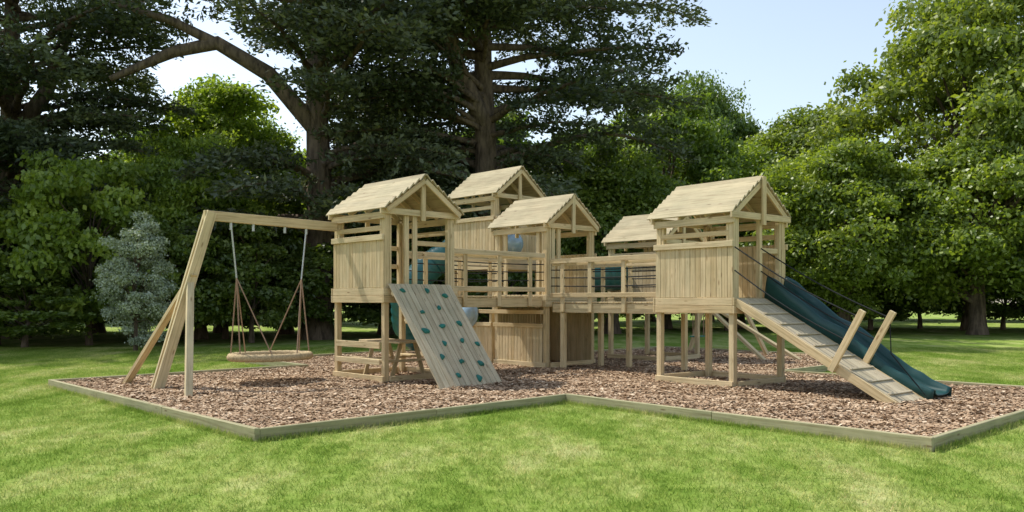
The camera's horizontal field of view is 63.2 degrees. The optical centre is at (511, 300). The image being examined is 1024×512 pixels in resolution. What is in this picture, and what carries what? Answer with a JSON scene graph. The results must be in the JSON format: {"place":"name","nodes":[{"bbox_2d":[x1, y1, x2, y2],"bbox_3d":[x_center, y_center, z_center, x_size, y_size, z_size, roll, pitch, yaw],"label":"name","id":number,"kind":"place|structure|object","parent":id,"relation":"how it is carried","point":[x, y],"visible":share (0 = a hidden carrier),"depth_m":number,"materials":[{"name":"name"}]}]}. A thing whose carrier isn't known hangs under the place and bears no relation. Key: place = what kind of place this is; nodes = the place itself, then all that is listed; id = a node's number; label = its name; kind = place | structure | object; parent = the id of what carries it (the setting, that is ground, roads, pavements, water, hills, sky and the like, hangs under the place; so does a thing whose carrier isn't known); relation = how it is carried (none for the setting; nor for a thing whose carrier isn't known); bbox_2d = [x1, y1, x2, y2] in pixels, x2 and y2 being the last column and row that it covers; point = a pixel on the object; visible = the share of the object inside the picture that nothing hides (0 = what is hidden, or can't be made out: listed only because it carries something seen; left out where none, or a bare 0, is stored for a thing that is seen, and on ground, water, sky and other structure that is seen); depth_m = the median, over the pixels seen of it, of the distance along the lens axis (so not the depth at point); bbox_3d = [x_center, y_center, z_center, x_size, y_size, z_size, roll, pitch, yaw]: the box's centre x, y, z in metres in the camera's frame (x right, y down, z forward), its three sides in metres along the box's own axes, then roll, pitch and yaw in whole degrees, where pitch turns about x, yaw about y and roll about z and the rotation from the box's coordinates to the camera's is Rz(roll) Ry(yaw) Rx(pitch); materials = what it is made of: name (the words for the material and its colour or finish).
{"place":"outdoors","nodes":[
{"label":"outdoors","id":0,"kind":"place"},
{"bbox_2d":[0,0,1022,302],"label":"sky","id":1,"kind":"structure","parent":0,"point":[787,50],"materials":[{"name":"blue"}]},
{"bbox_2d":[0,303,1023,511],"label":"lawn","id":2,"kind":"structure","parent":0,"point":[946,332],"depth_m":7.28,"materials":[{"name":"green plant"}]},
{"bbox_2d":[0,193,99,343],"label":"shrub","id":3,"kind":"object","parent":2,"relation":"on","point":[3,267],"visible":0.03,"depth_m":25.65,"materials":[{"name":"green plant"}]},
{"bbox_2d":[0,270,101,347],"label":"shrub","id":4,"kind":"object","parent":2,"relation":"on","point":[9,284],"visible":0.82,"depth_m":23.85,"materials":[{"name":"green plant"}]},
{"bbox_2d":[0,147,191,344],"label":"broadleaf tree","id":5,"kind":"object","parent":2,"relation":"on","point":[43,241],"visible":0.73,"depth_m":24.70,"materials":[{"name":"green plant"}]},
{"bbox_2d":[0,0,196,338],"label":"cedar tree","id":6,"kind":"object","parent":2,"relation":"on","point":[28,126],"visible":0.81,"depth_m":29.21,"materials":[{"name":"green plant"}]},
{"bbox_2d":[89,210,179,350],"bbox_3d":[-10.396,-0.510,22.983,2.282,4.024,2.262,0,0,-27],"label":"silver shrub","id":7,"kind":"object","parent":2,"relation":"on","point":[117,274],"visible":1,"depth_m":22.70,"materials":[{"name":"green plant"}]},
{"bbox_2d":[93,214,274,343],"bbox_3d":[-10.463,-0.754,27.018,5.334,4.535,5.599,0,0,-35],"label":"shrub","id":8,"kind":"object","parent":2,"relation":"on","point":[181,248],"visible":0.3,"depth_m":26.08,"materials":[{"name":"green plant"}]},
{"bbox_2d":[89,131,287,339],"bbox_3d":[-11.478,-2.320,29.979,7.153,7.645,6.450,0,0,-8],"label":"broadleaf tree","id":9,"kind":"object","parent":2,"relation":"on","point":[167,189],"visible":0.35,"depth_m":28.45,"materials":[{"name":"green plant"}]},
{"bbox_2d":[110,73,305,332],"bbox_3d":[-12.582,-4.225,35.729,9.482,11.457,9.792,0,0,-9],"label":"broadleaf tree","id":10,"kind":"object","parent":2,"relation":"on","point":[217,107],"visible":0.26,"depth_m":34.40,"materials":[{"name":"green plant"}]},
{"bbox_2d":[122,210,337,395],"bbox_3d":[-4.250,0.024,13.402,3.045,2.807,2.763,0,0,-42],"label":"frame and beam","id":11,"kind":"object","parent":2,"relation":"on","point":[179,312],"visible":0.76,"depth_m":12.64,"materials":[{"name":"brown wood"}]},
{"bbox_2d":[230,222,307,278],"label":"chains","id":12,"kind":"object","parent":11,"relation":"hanging from","point":[253,228],"visible":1,"depth_m":13.24,"materials":[{"name":"silver metal"}]},
{"bbox_2d":[230,278,309,353],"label":"ropes","id":13,"kind":"object","parent":12,"relation":"hanging from","point":[301,293],"visible":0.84,"depth_m":13.37,"materials":[{"name":"brown fabric"}]},
{"bbox_2d":[227,350,312,362],"bbox_3d":[-3.899,0.900,13.465,1.282,0.128,1.262,0,0,0],"label":"seat rim","id":14,"kind":"object","parent":13,"relation":"hanging from","point":[274,356],"visible":0.99,"depth_m":13.05,"materials":[{"name":"beige wicker"}]},
{"bbox_2d":[175,222,327,342],"bbox_3d":[-8.667,-0.631,27.538,5.026,4.280,4.845,0,0,-13],"label":"shrub","id":15,"kind":"object","parent":2,"relation":"on","point":[266,293],"visible":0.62,"depth_m":26.51,"materials":[{"name":"green plant"}]},
{"bbox_2d":[56,0,586,339],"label":"cedar tree","id":16,"kind":"object","parent":2,"relation":"on","point":[320,84],"visible":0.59,"depth_m":27.52,"materials":[{"name":"green plant"}]},
{"bbox_2d":[230,0,717,321],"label":"cedar tree","id":17,"kind":"object","parent":2,"relation":"on","point":[420,96],"visible":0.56,"depth_m":30.43,"materials":[{"name":"green plant"}]},
{"bbox_2d":[0,106,1023,339],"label":"distant trees","id":18,"kind":"object","parent":2,"relation":"on","point":[315,257],"visible":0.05,"depth_m":31.04,"materials":[{"name":"green plant"}]},
{"bbox_2d":[48,346,1023,451],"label":"timber edging","id":19,"kind":"object","parent":2,"relation":"on","point":[931,442],"visible":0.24,"depth_m":9.41,"materials":[{"name":"brown wood"}]},
{"bbox_2d":[62,347,1023,436],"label":"bark chippings","id":20,"kind":"object","parent":2,"relation":"on","point":[315,390],"visible":0.57,"depth_m":11.73,"materials":[{"name":"brown wood"}]},
{"bbox_2d":[345,339,424,375],"bbox_3d":[-2.027,1.022,14.385,1.335,0.674,1.200,0,0,-43],"label":"picnic table","id":21,"kind":"object","parent":20,"relation":"on","point":[394,360],"visible":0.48,"depth_m":14.26,"materials":[{"name":"brown wood"}]},
{"bbox_2d":[326,174,464,383],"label":"play tower","id":22,"kind":"structure","parent":20,"relation":"on","point":[363,266],"depth_m":13.93,"materials":[{"name":"brown wood"}]},
{"bbox_2d":[391,240,444,349],"bbox_3d":[-1.981,-0.215,20.380,2.136,2.940,1.352,0,0,26],"label":"tube slide","id":23,"kind":"object","parent":20,"relation":"on","point":[395,306],"visible":0.23,"depth_m":20.13,"materials":[{"name":"green plastic"}]},
{"bbox_2d":[388,284,501,389],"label":"panel boards","id":24,"kind":"object","parent":20,"relation":"on","point":[413,300],"visible":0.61,"depth_m":13.22,"materials":[{"name":"brown wood"}]},
{"bbox_2d":[399,288,483,381],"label":"climbing holds","id":25,"kind":"object","parent":24,"relation":"on","point":[442,356],"visible":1,"depth_m":13.24,"materials":[{"name":"teal plastic"}]},
{"bbox_2d":[448,166,546,309],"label":"play tower","id":26,"kind":"structure","parent":20,"relation":"on","point":[499,187],"depth_m":19.25,"materials":[{"name":"brown wood"}]},
{"bbox_2d":[508,234,522,251],"bbox_3d":[0.100,-1.300,18.983,0.566,0.566,0.215,0,0,-43],"label":"bubble window","id":27,"kind":"structure","parent":26,"relation":"in","point":[514,244],"depth_m":18.88,"materials":[{"name":"clear plastic"}]},
{"bbox_2d":[462,194,600,367],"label":"play tower","id":28,"kind":"structure","parent":20,"relation":"on","point":[526,336],"depth_m":17.12,"materials":[{"name":"brown wood"}]},
{"bbox_2d":[462,307,477,325],"bbox_3d":[-1.000,0.280,17.772,0.223,0.590,0.590,0,0,-43],"label":"bubble window","id":29,"kind":"structure","parent":28,"relation":"in","point":[471,313],"depth_m":17.63,"materials":[{"name":"clear plastic"}]},
{"bbox_2d":[409,248,544,306],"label":"bridge walkway","id":30,"kind":"structure","parent":28,"relation":"attached to","point":[462,257],"depth_m":15.65,"materials":[{"name":"brown wood"}]},
{"bbox_2d":[560,313,687,371],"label":"bridge support posts","id":31,"kind":"object","parent":20,"relation":"on","point":[684,341],"visible":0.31,"depth_m":16.12,"materials":[{"name":"beige wood"}]},
{"bbox_2d":[550,254,701,313],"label":"bridge walkway","id":32,"kind":"structure","parent":20,"relation":"on","point":[623,262],"depth_m":15.52,"materials":[{"name":"beige wood"}]},
{"bbox_2d":[601,214,702,360],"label":"play tower","id":33,"kind":"structure","parent":20,"relation":"on","point":[641,230],"depth_m":18.84,"materials":[{"name":"brown wood"}]},
{"bbox_2d":[595,267,627,290],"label":"tube tunnel","id":34,"kind":"structure","parent":33,"relation":"attached to","point":[609,282],"depth_m":18.28,"materials":[{"name":"green plastic"}]},
{"bbox_2d":[688,297,800,359],"bbox_3d":[5.123,0.131,19.756,2.366,2.612,3.819,0,0,-43],"label":"frame and beam","id":35,"kind":"object","parent":20,"relation":"on","point":[760,337],"visible":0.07,"depth_m":18.75,"materials":[{"name":"brown wood"}]},
{"bbox_2d":[692,297,703,335],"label":"ropes","id":36,"kind":"object","parent":35,"relation":"hanging from","point":[692,323],"visible":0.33,"depth_m":20.03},
{"bbox_2d":[764,276,951,399],"bbox_3d":[4.942,0.498,12.117,0.562,1.765,2.571,0,0,-40],"label":"playground slide","id":37,"kind":"object","parent":20,"relation":"on","point":[883,360],"visible":0.83,"depth_m":12.10,"materials":[{"name":"green plastic"}]},
{"bbox_2d":[508,146,720,333],"bbox_3d":[3.897,-2.526,34.780,9.921,8.069,9.063,0,0,-39],"label":"broadleaf tree","id":38,"kind":"object","parent":2,"relation":"on","point":[636,187],"visible":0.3,"depth_m":32.57,"materials":[{"name":"green plant"}]},
{"bbox_2d":[564,77,759,328],"bbox_3d":[7.952,-4.878,40.769,10.655,12.789,10.325,0,0,18],"label":"broadleaf tree","id":39,"kind":"object","parent":2,"relation":"on","point":[712,150],"visible":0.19,"depth_m":38.65,"materials":[{"name":"green plant"}]},
{"bbox_2d":[664,69,766,320],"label":"broadleaf tree","id":40,"kind":"object","parent":2,"relation":"on","point":[731,121],"visible":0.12,"depth_m":54.42,"materials":[{"name":"green plant"}]},
{"bbox_2d":[665,137,837,328],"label":"broadleaf tree","id":41,"kind":"object","parent":2,"relation":"on","point":[765,163],"visible":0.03,"depth_m":40.05,"materials":[{"name":"green plant"}]},
{"bbox_2d":[739,104,911,247],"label":"broadleaf tree","id":42,"kind":"object","parent":2,"relation":"on","point":[784,134],"visible":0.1,"depth_m":43.59,"materials":[{"name":"green plant"}]},
{"bbox_2d":[734,247,926,405],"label":"wooden ramp","id":43,"kind":"structure","parent":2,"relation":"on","point":[863,374],"depth_m":11.50,"materials":[{"name":"brown wood"}]},
{"bbox_2d":[739,127,978,321],"bbox_3d":[14.145,-2.733,34.693,8.772,8.494,9.827,0,0,-42],"label":"chestnut tree","id":44,"kind":"object","parent":2,"relation":"on","point":[829,191],"visible":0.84,"depth_m":33.05,"materials":[{"name":"green plant"}]},
{"bbox_2d":[793,0,1023,329],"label":"broadleaf tree","id":45,"kind":"object","parent":2,"relation":"on","point":[969,39],"visible":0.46,"depth_m":37.32,"materials":[{"name":"green plant"}]},
{"bbox_2d":[854,117,1023,334],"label":"chestnut tree","id":46,"kind":"object","parent":2,"relation":"on","point":[987,249],"visible":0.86,"depth_m":31.91,"materials":[{"name":"green plant"}]},
{"bbox_2d":[947,83,1023,147],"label":"broadleaf tree","id":47,"kind":"object","parent":2,"relation":"on","point":[950,139],"depth_m":39.80,"materials":[{"name":"green plant"}]},
{"bbox_2d":[981,204,1023,289],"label":"chestnut tree","id":48,"kind":"object","parent":2,"relation":"on","point":[1010,269],"visible":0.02,"depth_m":34.30,"materials":[{"name":"green plant"}]},
{"bbox_2d":[647,176,790,389],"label":"play tower","id":49,"kind":"structure","parent":0,"point":[707,266],"depth_m":13.18,"materials":[{"name":"brown wood"}]}
]}

